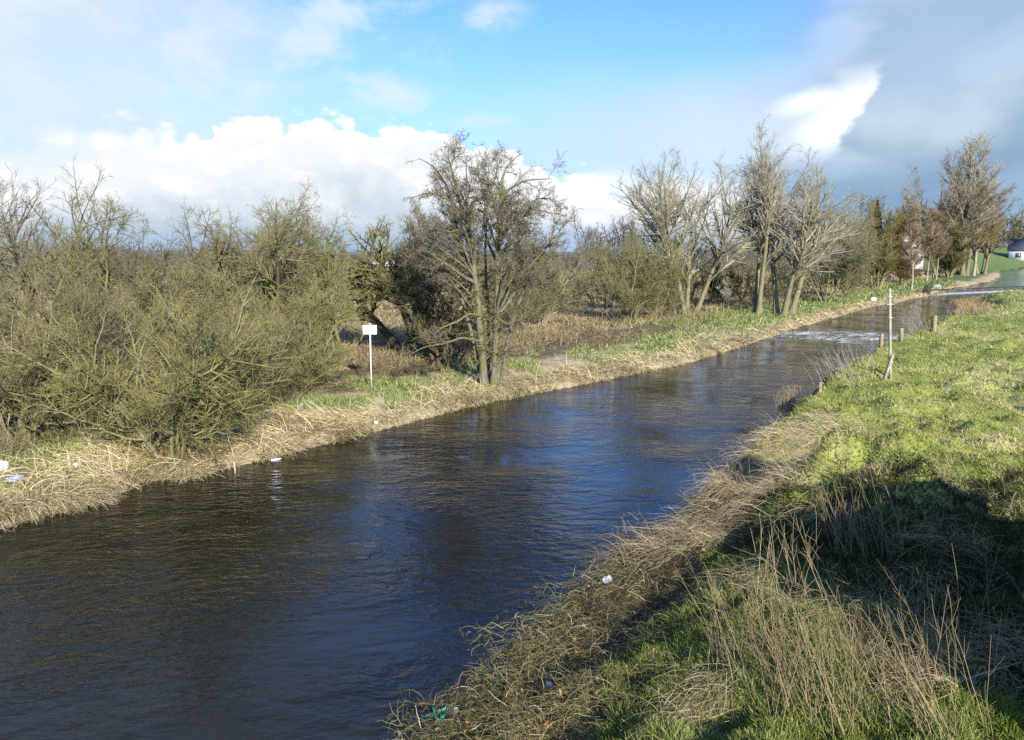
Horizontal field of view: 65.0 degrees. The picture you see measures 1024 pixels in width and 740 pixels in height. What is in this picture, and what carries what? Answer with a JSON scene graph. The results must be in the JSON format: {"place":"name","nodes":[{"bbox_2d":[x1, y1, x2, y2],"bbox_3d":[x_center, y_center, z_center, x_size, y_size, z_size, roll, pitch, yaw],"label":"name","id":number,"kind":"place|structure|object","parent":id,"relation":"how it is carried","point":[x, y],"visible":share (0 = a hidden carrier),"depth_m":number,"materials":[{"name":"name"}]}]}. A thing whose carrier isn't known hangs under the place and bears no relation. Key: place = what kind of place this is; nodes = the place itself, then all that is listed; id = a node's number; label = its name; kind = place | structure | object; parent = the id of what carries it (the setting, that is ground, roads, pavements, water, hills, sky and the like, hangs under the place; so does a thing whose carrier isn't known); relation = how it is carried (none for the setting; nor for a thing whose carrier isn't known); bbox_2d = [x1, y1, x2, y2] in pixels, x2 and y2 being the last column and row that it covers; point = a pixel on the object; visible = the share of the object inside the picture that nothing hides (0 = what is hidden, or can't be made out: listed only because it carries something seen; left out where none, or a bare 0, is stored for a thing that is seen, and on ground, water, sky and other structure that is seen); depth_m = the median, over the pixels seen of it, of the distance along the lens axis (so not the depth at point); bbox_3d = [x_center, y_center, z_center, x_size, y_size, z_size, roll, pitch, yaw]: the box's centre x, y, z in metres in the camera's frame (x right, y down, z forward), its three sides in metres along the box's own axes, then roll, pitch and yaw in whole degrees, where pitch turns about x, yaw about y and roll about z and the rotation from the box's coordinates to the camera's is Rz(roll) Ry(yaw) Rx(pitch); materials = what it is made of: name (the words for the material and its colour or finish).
{"place":"outdoors","nodes":[
{"label":"outdoors","id":0,"kind":"place"},
{"bbox_2d":[0,248,653,253],"bbox_3d":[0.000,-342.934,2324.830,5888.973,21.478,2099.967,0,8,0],"label":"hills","id":1,"kind":"structure","parent":0,"point":[154,251],"depth_m":2667.35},
{"bbox_2d":[0,290,1019,739],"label":"river water","id":2,"kind":"structure","parent":0,"point":[350,588],"depth_m":13.41,"materials":[{"name":"blue liquid"}]},
{"bbox_2d":[922,285,930,294],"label":"boulder","id":3,"kind":"object","parent":2,"relation":"in","point":[926,288],"visible":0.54,"depth_m":94.98,"materials":[{"name":"stone"}]},
{"bbox_2d":[951,287,966,291],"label":"boulder","id":4,"kind":"object","parent":2,"relation":"in","point":[964,288],"visible":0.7,"depth_m":102.63,"materials":[{"name":"stone"}]},
{"bbox_2d":[932,286,1023,292],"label":"weir","id":5,"kind":"object","parent":2,"relation":"in","point":[983,289],"visible":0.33,"depth_m":104.60,"materials":[{"name":"stone"}]},
{"bbox_2d":[0,245,1023,739],"bbox_3d":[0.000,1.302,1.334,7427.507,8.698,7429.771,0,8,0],"label":"ground","id":6,"kind":"structure","parent":0,"point":[998,261],"depth_m":19.42,"materials":[{"name":"plant"}]},
{"bbox_2d":[0,236,129,446],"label":"willow shrub","id":7,"kind":"object","parent":6,"relation":"on","point":[10,394],"visible":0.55,"depth_m":19.01,"materials":[{"name":"green plant"}]},
{"bbox_2d":[0,155,138,361],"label":"tall hawthorn","id":8,"kind":"object","parent":6,"relation":"on","point":[9,238],"visible":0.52,"depth_m":27.15,"materials":[{"name":"brown plant"}]},
{"bbox_2d":[0,245,175,425],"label":"tangled willow","id":9,"kind":"object","parent":6,"relation":"on","point":[94,308],"visible":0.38,"depth_m":20.35,"materials":[{"name":"green plant"}]},
{"bbox_2d":[0,186,182,382],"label":"hawthorn tree","id":10,"kind":"object","parent":6,"relation":"on","point":[106,270],"visible":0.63,"depth_m":24.77,"materials":[{"name":"green plant"}]},
{"bbox_2d":[0,222,306,469],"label":"willow shrub","id":11,"kind":"object","parent":6,"relation":"on","point":[209,393],"visible":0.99,"depth_m":17.57,"materials":[{"name":"green plant"}]},
{"bbox_2d":[82,208,258,364],"bbox_3d":[-11.300,-2.284,26.304,5.563,5.750,5.188,4,9,28],"label":"hawthorn tree","id":12,"kind":"object","parent":6,"relation":"on","point":[147,268],"visible":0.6,"depth_m":25.32,"materials":[{"name":"green plant"}]},
{"bbox_2d":[137,176,358,354],"bbox_3d":[-8.881,-3.180,27.716,6.423,7.399,7.422,0,8,0],"label":"hawthorn tree","id":13,"kind":"object","parent":6,"relation":"on","point":[269,279],"visible":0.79,"depth_m":26.51,"materials":[{"name":"green plant"}]},
{"bbox_2d":[185,290,321,413],"bbox_3d":[-7.649,-0.460,22.804,3.599,3.613,3.825,-6,10,-35],"label":"tangled shrub","id":14,"kind":"object","parent":6,"relation":"on","point":[291,363],"visible":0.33,"depth_m":22.54,"materials":[{"name":"green plant"}]},
{"bbox_2d":[221,277,364,393],"bbox_3d":[-7.181,-1.021,25.389,4.746,3.999,3.968,4,9,27],"label":"olive shrub","id":15,"kind":"object","parent":6,"relation":"on","point":[318,330],"visible":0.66,"depth_m":25.48,"materials":[{"name":"green plant"}]},
{"bbox_2d":[240,206,366,369],"bbox_3d":[-7.772,-3.070,30.794,4.727,6.306,5.327,0,8,0],"label":"lichen hawthorn","id":16,"kind":"object","parent":6,"relation":"on","point":[322,266],"visible":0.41,"depth_m":30.06,"materials":[{"name":"green plant"}]},
{"bbox_2d":[363,323,376,388],"bbox_3d":[-4.770,-0.363,27.128,0.470,2.426,0.084,0,8,0],"label":"sign post","id":17,"kind":"object","parent":6,"relation":"on","point":[369,329],"visible":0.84,"depth_m":26.95,"materials":[{"name":"metal"}]},
{"bbox_2d":[315,211,448,353],"bbox_3d":[-5.254,-3.686,34.566,6.407,6.429,4.473,-4,9,-27],"label":"leaning hawthorn","id":18,"kind":"object","parent":6,"relation":"on","point":[360,281],"visible":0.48,"depth_m":34.01,"materials":[{"name":"green plant"}]},
{"bbox_2d":[370,253,394,265],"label":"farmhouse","id":19,"kind":"object","parent":6,"relation":"on","point":[387,262],"visible":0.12,"depth_m":235.20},
{"bbox_2d":[0,242,831,292],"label":"distant hedgerow","id":20,"kind":"object","parent":6,"relation":"on","point":[779,270],"visible":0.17,"depth_m":91.17,"materials":[{"name":"brown plant"}]},
{"bbox_2d":[0,231,832,269],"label":"grey treeline","id":21,"kind":"object","parent":6,"relation":"on","point":[564,252],"visible":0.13,"depth_m":187.88,"materials":[{"name":"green plant"}]},
{"bbox_2d":[0,290,836,460],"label":"undergrowth","id":22,"kind":"object","parent":6,"relation":"on","point":[32,441],"visible":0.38,"depth_m":33.14,"materials":[{"name":"plant"}]},
{"bbox_2d":[370,224,503,365],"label":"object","id":23,"kind":"object","parent":6,"relation":"on","point":[428,310],"visible":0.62,"depth_m":31.64,"materials":[{"name":"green plant"}]},
{"bbox_2d":[0,269,950,410],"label":"field stubble","id":24,"kind":"object","parent":6,"relation":"on","point":[375,342],"visible":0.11,"depth_m":49.40,"materials":[{"name":"brown plant"}]},
{"bbox_2d":[0,277,961,496],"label":"bank grass","id":25,"kind":"structure","parent":6,"relation":"on","point":[387,389],"depth_m":31.42,"materials":[{"name":"plant"}]},
{"bbox_2d":[5,475,23,481],"bbox_3d":[-9.991,2.173,16.163,0.195,0.111,0.395,4,9,25],"label":"plastic wrapper","id":26,"kind":"object","parent":25,"relation":"on","point":[13,477],"visible":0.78,"depth_m":16.09,"materials":[{"name":"plastic"}]},
{"bbox_2d":[0,283,965,536],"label":"dead reed straw","id":27,"kind":"object","parent":6,"relation":"on","point":[294,419],"visible":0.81,"depth_m":20.39,"materials":[{"name":"beige plant"}]},
{"bbox_2d":[0,461,8,470],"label":"carrier bag","id":28,"kind":"object","parent":27,"relation":"on","point":[5,465],"visible":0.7,"depth_m":16.58,"materials":[{"name":"white plastic"}]},
{"bbox_2d":[397,128,585,388],"bbox_3d":[-0.750,-3.737,28.153,6.822,9.364,4.546,0,8,0],"label":"alder tree","id":29,"kind":"object","parent":6,"relation":"on","point":[464,213],"visible":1,"depth_m":27.80,"materials":[{"name":"brown plant"}]},
{"bbox_2d":[478,242,551,335],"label":"brown shrub","id":30,"kind":"object","parent":6,"relation":"on","point":[509,315],"visible":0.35,"depth_m":40.61,"materials":[{"name":"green plant"}]},
{"bbox_2d":[513,242,589,324],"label":"pale stem shrub","id":31,"kind":"object","parent":6,"relation":"on","point":[544,311],"visible":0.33,"depth_m":46.25,"materials":[{"name":"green plant"}]},
{"bbox_2d":[376,427,824,739],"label":"dead stem mat","id":32,"kind":"object","parent":6,"relation":"on","point":[571,679],"visible":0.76,"depth_m":9.52,"materials":[{"name":"plant"}]},
{"bbox_2d":[421,697,448,734],"bbox_3d":[-0.831,3.763,8.608,0.317,0.357,0.659,0,8,0],"label":"green net","id":33,"kind":"object","parent":32,"relation":"on","point":[442,716],"visible":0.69,"depth_m":8.70,"materials":[{"name":"teal plastic"}]},
{"bbox_2d":[602,575,611,582],"bbox_3d":[1.416,3.113,11.961,0.164,0.114,0.096,-2,9,-15],"label":"grey bag","id":34,"kind":"object","parent":32,"relation":"on","point":[605,578],"visible":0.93,"depth_m":11.93,"materials":[{"name":"white plastic"}]},
{"bbox_2d":[422,466,795,739],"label":"fallen leaves","id":35,"kind":"object","parent":32,"relation":"on","point":[598,683],"visible":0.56,"depth_m":9.25,"materials":[{"name":"plant"}]},
{"bbox_2d":[633,527,673,529],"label":"dead branch","id":36,"kind":"object","parent":32,"relation":"on","point":[650,528],"visible":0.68,"depth_m":14.47,"materials":[{"name":"grey wood"}]},
{"bbox_2d":[591,260,619,309],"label":"dark tree","id":37,"kind":"object","parent":6,"relation":"on","point":[604,284],"visible":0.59,"depth_m":58.71,"materials":[{"name":"green plant"}]},
{"bbox_2d":[585,223,694,320],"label":"green shrub","id":38,"kind":"object","parent":6,"relation":"on","point":[632,301],"visible":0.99,"depth_m":48.98,"materials":[{"name":"green plant"}]},
{"bbox_2d":[626,259,691,318],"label":"bare shrub","id":39,"kind":"object","parent":6,"relation":"on","point":[671,299],"visible":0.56,"depth_m":52.34,"materials":[{"name":"brown plant"}]},
{"bbox_2d":[608,148,711,315],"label":"ash tree","id":40,"kind":"object","parent":6,"relation":"on","point":[661,211],"visible":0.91,"depth_m":53.72,"materials":[{"name":"brown plant"}]},
{"bbox_2d":[544,257,824,309],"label":"field scrub","id":41,"kind":"object","parent":6,"relation":"on","point":[692,291],"visible":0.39,"depth_m":64.54,"materials":[{"name":"brown plant"}]},
{"bbox_2d":[652,146,779,311],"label":"ash tree","id":42,"kind":"object","parent":6,"relation":"on","point":[723,233],"visible":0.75,"depth_m":57.37,"materials":[{"name":"brown plant"}]},
{"bbox_2d":[685,454,749,529],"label":"dry weeds","id":43,"kind":"object","parent":6,"relation":"on","point":[729,479],"visible":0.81,"depth_m":13.85,"materials":[{"name":"plant"}]},
{"bbox_2d":[696,256,745,303],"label":"dark green shrub","id":44,"kind":"object","parent":6,"relation":"on","point":[730,269],"visible":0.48,"depth_m":67.09,"materials":[{"name":"green plant"}]},
{"bbox_2d":[716,276,731,314],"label":"sapling","id":45,"kind":"object","parent":6,"relation":"on","point":[726,293],"visible":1,"depth_m":56.55,"materials":[{"name":"grey plant"}]},
{"bbox_2d":[675,553,802,674],"bbox_3d":[2.309,2.544,8.121,1.205,1.208,1.154,0,8,0],"label":"dead weed clump","id":46,"kind":"object","parent":6,"relation":"on","point":[731,625],"visible":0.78,"depth_m":8.13,"materials":[{"name":"plant"}]},
{"bbox_2d":[570,195,945,265],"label":"distant woodland","id":47,"kind":"object","parent":6,"relation":"on","point":[621,228],"visible":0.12,"depth_m":242.03,"materials":[{"name":"brown plant"}]},
{"bbox_2d":[735,110,797,314],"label":"slender tree","id":48,"kind":"object","parent":6,"relation":"on","point":[768,201],"visible":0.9,"depth_m":57.74,"materials":[{"name":"brown plant"}]},
{"bbox_2d":[774,385,801,408],"bbox_3d":[8.982,0.997,26.310,0.855,1.184,0.913,-1,8,-9],"label":"reed clump","id":49,"kind":"object","parent":6,"relation":"on","point":[792,402],"visible":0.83,"depth_m":26.17,"materials":[{"name":"plant"}]},
{"bbox_2d":[713,140,863,316],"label":"forked tree","id":50,"kind":"object","parent":6,"relation":"on","point":[798,258],"visible":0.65,"depth_m":57.43,"materials":[{"name":"brown plant"}]},
{"bbox_2d":[757,493,840,602],"bbox_3d":[3.309,2.218,9.320,1.034,1.345,1.109,6,10,34],"label":"dead weed clump","id":51,"kind":"object","parent":6,"relation":"on","point":[787,555],"visible":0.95,"depth_m":9.41,"materials":[{"name":"plant"}]},
{"bbox_2d":[580,403,1023,739],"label":"flattened straw","id":52,"kind":"object","parent":6,"relation":"on","point":[761,484],"visible":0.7,"depth_m":10.23,"materials":[{"name":"beige plant"}]},
{"bbox_2d":[709,569,895,739],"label":"dead weed clump","id":53,"kind":"object","parent":6,"relation":"on","point":[786,680],"visible":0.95,"depth_m":7.07,"materials":[{"name":"plant"}]},
{"bbox_2d":[589,288,1023,739],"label":"meadow grass","id":54,"kind":"structure","parent":6,"relation":"on","point":[754,724],"depth_m":9.66,"materials":[{"name":"green plant"}]},
{"bbox_2d":[933,662,1020,681],"bbox_3d":[4.301,2.802,7.408,0.973,0.088,0.046,-2,9,-14],"label":"dead branch","id":55,"kind":"object","parent":54,"relation":"on","point":[980,674],"visible":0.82,"depth_m":7.39,"materials":[{"name":"brown wood"}]},
{"bbox_2d":[818,382,821,391],"bbox_3d":[8.987,0.606,23.483,0.122,0.528,0.116,0,8,0],"label":"fence post","id":56,"kind":"object","parent":6,"relation":"on","point":[820,386],"visible":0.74,"depth_m":23.42,"materials":[{"name":"brown wood"}]},
{"bbox_2d":[785,144,865,313],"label":"spreading tree","id":57,"kind":"object","parent":6,"relation":"on","point":[840,234],"visible":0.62,"depth_m":59.31,"materials":[{"name":"brown plant"}]},
{"bbox_2d":[803,348,861,391],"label":"dry weeds","id":58,"kind":"object","parent":6,"relation":"on","point":[832,369],"visible":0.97,"depth_m":24.75,"materials":[{"name":"plant"}]},
{"bbox_2d":[778,186,898,302],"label":"arching shrub","id":59,"kind":"object","parent":6,"relation":"on","point":[847,265],"visible":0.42,"depth_m":70.60,"materials":[{"name":"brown plant"}]},
{"bbox_2d":[815,222,882,297],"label":"olive bush","id":60,"kind":"object","parent":6,"relation":"on","point":[857,279],"visible":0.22,"depth_m":78.19,"materials":[{"name":"green plant"}]},
{"bbox_2d":[833,338,877,372],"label":"dry weeds","id":61,"kind":"object","parent":6,"relation":"on","point":[874,363],"visible":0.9,"depth_m":27.37,"materials":[{"name":"plant"}]},
{"bbox_2d":[813,469,916,566],"bbox_3d":[4.538,1.885,10.486,1.258,1.350,1.139,2,9,16],"label":"dead weed clump","id":62,"kind":"object","parent":6,"relation":"on","point":[853,526],"visible":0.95,"depth_m":10.46,"materials":[{"name":"plant"}]},
{"bbox_2d":[791,577,950,704],"bbox_3d":[3.441,2.544,7.737,1.231,1.129,1.239,-6,10,-33],"label":"dead weed clump","id":63,"kind":"object","parent":6,"relation":"on","point":[836,602],"visible":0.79,"depth_m":7.58,"materials":[{"name":"plant"}]},
{"bbox_2d":[870,200,882,232],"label":"conifer tree","id":64,"kind":"object","parent":6,"relation":"on","point":[878,216],"visible":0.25,"depth_m":147.10,"materials":[{"name":"green plant"}]},
{"bbox_2d":[845,197,912,288],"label":"golden willow","id":65,"kind":"object","parent":6,"relation":"on","point":[878,272],"visible":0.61,"depth_m":96.11,"materials":[{"name":"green plant"}]},
{"bbox_2d":[879,333,883,348],"bbox_3d":[16.079,-1.156,35.020,0.186,0.894,0.188,0,8,0],"label":"fence post","id":66,"kind":"object","parent":6,"relation":"on","point":[881,337],"visible":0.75,"depth_m":34.95,"materials":[{"name":"brown wood"}]},
{"bbox_2d":[883,288,893,380],"bbox_3d":[11.664,-0.991,24.873,0.377,3.056,0.481,4,9,25],"label":"sign pole","id":67,"kind":"object","parent":6,"relation":"on","point":[891,356],"visible":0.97,"depth_m":24.93,"materials":[{"name":"grey wood"}]},
{"bbox_2d":[790,586,1003,739],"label":"dead weed clump","id":68,"kind":"object","parent":6,"relation":"on","point":[910,688],"visible":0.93,"depth_m":6.78,"materials":[{"name":"plant"}]},
{"bbox_2d":[899,328,903,341],"bbox_3d":[17.216,-1.470,35.580,0.191,0.778,0.187,0,8,0],"label":"fence post","id":69,"kind":"object","parent":6,"relation":"on","point":[901,330],"visible":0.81,"depth_m":35.50,"materials":[{"name":"brown wood"}]},
{"bbox_2d":[891,243,926,283],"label":"rust bush","id":70,"kind":"object","parent":6,"relation":"on","point":[900,272],"visible":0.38,"depth_m":104.85,"materials":[{"name":"brown plant"}]},
{"bbox_2d":[890,201,929,289],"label":"slim birch","id":71,"kind":"object","parent":6,"relation":"on","point":[911,255],"visible":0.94,"depth_m":95.41,"materials":[{"name":"brown plant"}]},
{"bbox_2d":[900,242,923,268],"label":"grey shed","id":72,"kind":"structure","parent":6,"relation":"on","point":[918,266],"depth_m":191.04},
{"bbox_2d":[899,312,942,336],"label":"dry weeds","id":73,"kind":"object","parent":6,"relation":"on","point":[912,330],"visible":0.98,"depth_m":39.13,"materials":[{"name":"plant"}]},
{"bbox_2d":[907,303,941,330],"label":"stump shoots","id":74,"kind":"object","parent":6,"relation":"on","point":[929,320],"visible":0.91,"depth_m":40.64,"materials":[{"name":"plant"}]},
{"bbox_2d":[931,315,936,331],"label":"wooden post","id":75,"kind":"object","parent":6,"relation":"on","point":[934,322],"visible":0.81,"depth_m":40.39,"materials":[{"name":"brown wood"}]},
{"bbox_2d":[918,207,952,281],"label":"thin birch","id":76,"kind":"object","parent":6,"relation":"on","point":[933,237],"visible":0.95,"depth_m":108.89,"materials":[{"name":"brown plant"}]},
{"bbox_2d":[930,284,940,288],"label":"boulder","id":77,"kind":"object","parent":6,"relation":"on","point":[934,286],"visible":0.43,"depth_m":101.90,"materials":[{"name":"grey stone"}]},
{"bbox_2d":[924,216,954,279],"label":"thin birch","id":78,"kind":"object","parent":6,"relation":"on","point":[941,253],"visible":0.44,"depth_m":115.13,"materials":[{"name":"brown plant"}]},
{"bbox_2d":[924,218,975,277],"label":"bend bush","id":79,"kind":"object","parent":6,"relation":"on","point":[951,261],"visible":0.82,"depth_m":125.76,"materials":[{"name":"green plant"}]},
{"bbox_2d":[877,541,1023,699],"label":"dead weed clump","id":80,"kind":"object","parent":6,"relation":"on","point":[1003,664],"visible":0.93,"depth_m":7.50,"materials":[{"name":"plant"}]},
{"bbox_2d":[899,162,1002,274],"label":"wide bare tree","id":81,"kind":"object","parent":6,"relation":"on","point":[922,210],"visible":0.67,"depth_m":133.23,"materials":[{"name":"brown plant"}]},
{"bbox_2d":[938,300,997,319],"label":"dry weeds","id":82,"kind":"object","parent":6,"relation":"on","point":[961,309],"visible":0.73,"depth_m":52.05,"materials":[{"name":"plant"}]},
{"bbox_2d":[930,128,1008,275],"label":"poplar tree","id":83,"kind":"object","parent":6,"relation":"on","point":[975,179],"visible":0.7,"depth_m":137.37,"materials":[{"name":"brown plant"}]},
{"bbox_2d":[950,295,994,316],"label":"spit reeds","id":84,"kind":"object","parent":6,"relation":"on","point":[977,306],"visible":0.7,"depth_m":58.64,"materials":[{"name":"plant"}]},
{"bbox_2d":[936,177,1021,273],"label":"reddish tree","id":85,"kind":"object","parent":6,"relation":"on","point":[986,252],"visible":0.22,"depth_m":150.56,"materials":[{"name":"brown plant"}]},
{"bbox_2d":[961,184,1003,275],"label":"white birch","id":86,"kind":"object","parent":6,"relation":"on","point":[984,233],"visible":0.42,"depth_m":137.62,"materials":[{"name":"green plant"}]},
{"bbox_2d":[990,203,1023,244],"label":"house trees","id":87,"kind":"object","parent":6,"relation":"on","point":[1019,230],"visible":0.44,"depth_m":297.85,"materials":[{"name":"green plant"}]},
{"bbox_2d":[1007,239,1023,260],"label":"gable house","id":88,"kind":"structure","parent":6,"relation":"on","point":[1016,252],"depth_m":258.26,"materials":[{"name":"paint"}]},
{"bbox_2d":[1015,253,1020,257],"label":"window","id":89,"kind":"structure","parent":88,"relation":"in","point":[1017,255],"depth_m":257.55,"materials":[{"name":"grey glass"}]},
{"bbox_2d":[0,0,1023,251],"label":"sky","id":90,"kind":"structure","parent":0,"point":[223,105],"materials":[{"name":"blue"}]},
{"bbox_2d":[933,269,1023,289],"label":"upstream water","id":91,"kind":"structure","parent":0,"point":[1009,278],"depth_m":128.49,"materials":[{"name":"liquid"}]}
]}

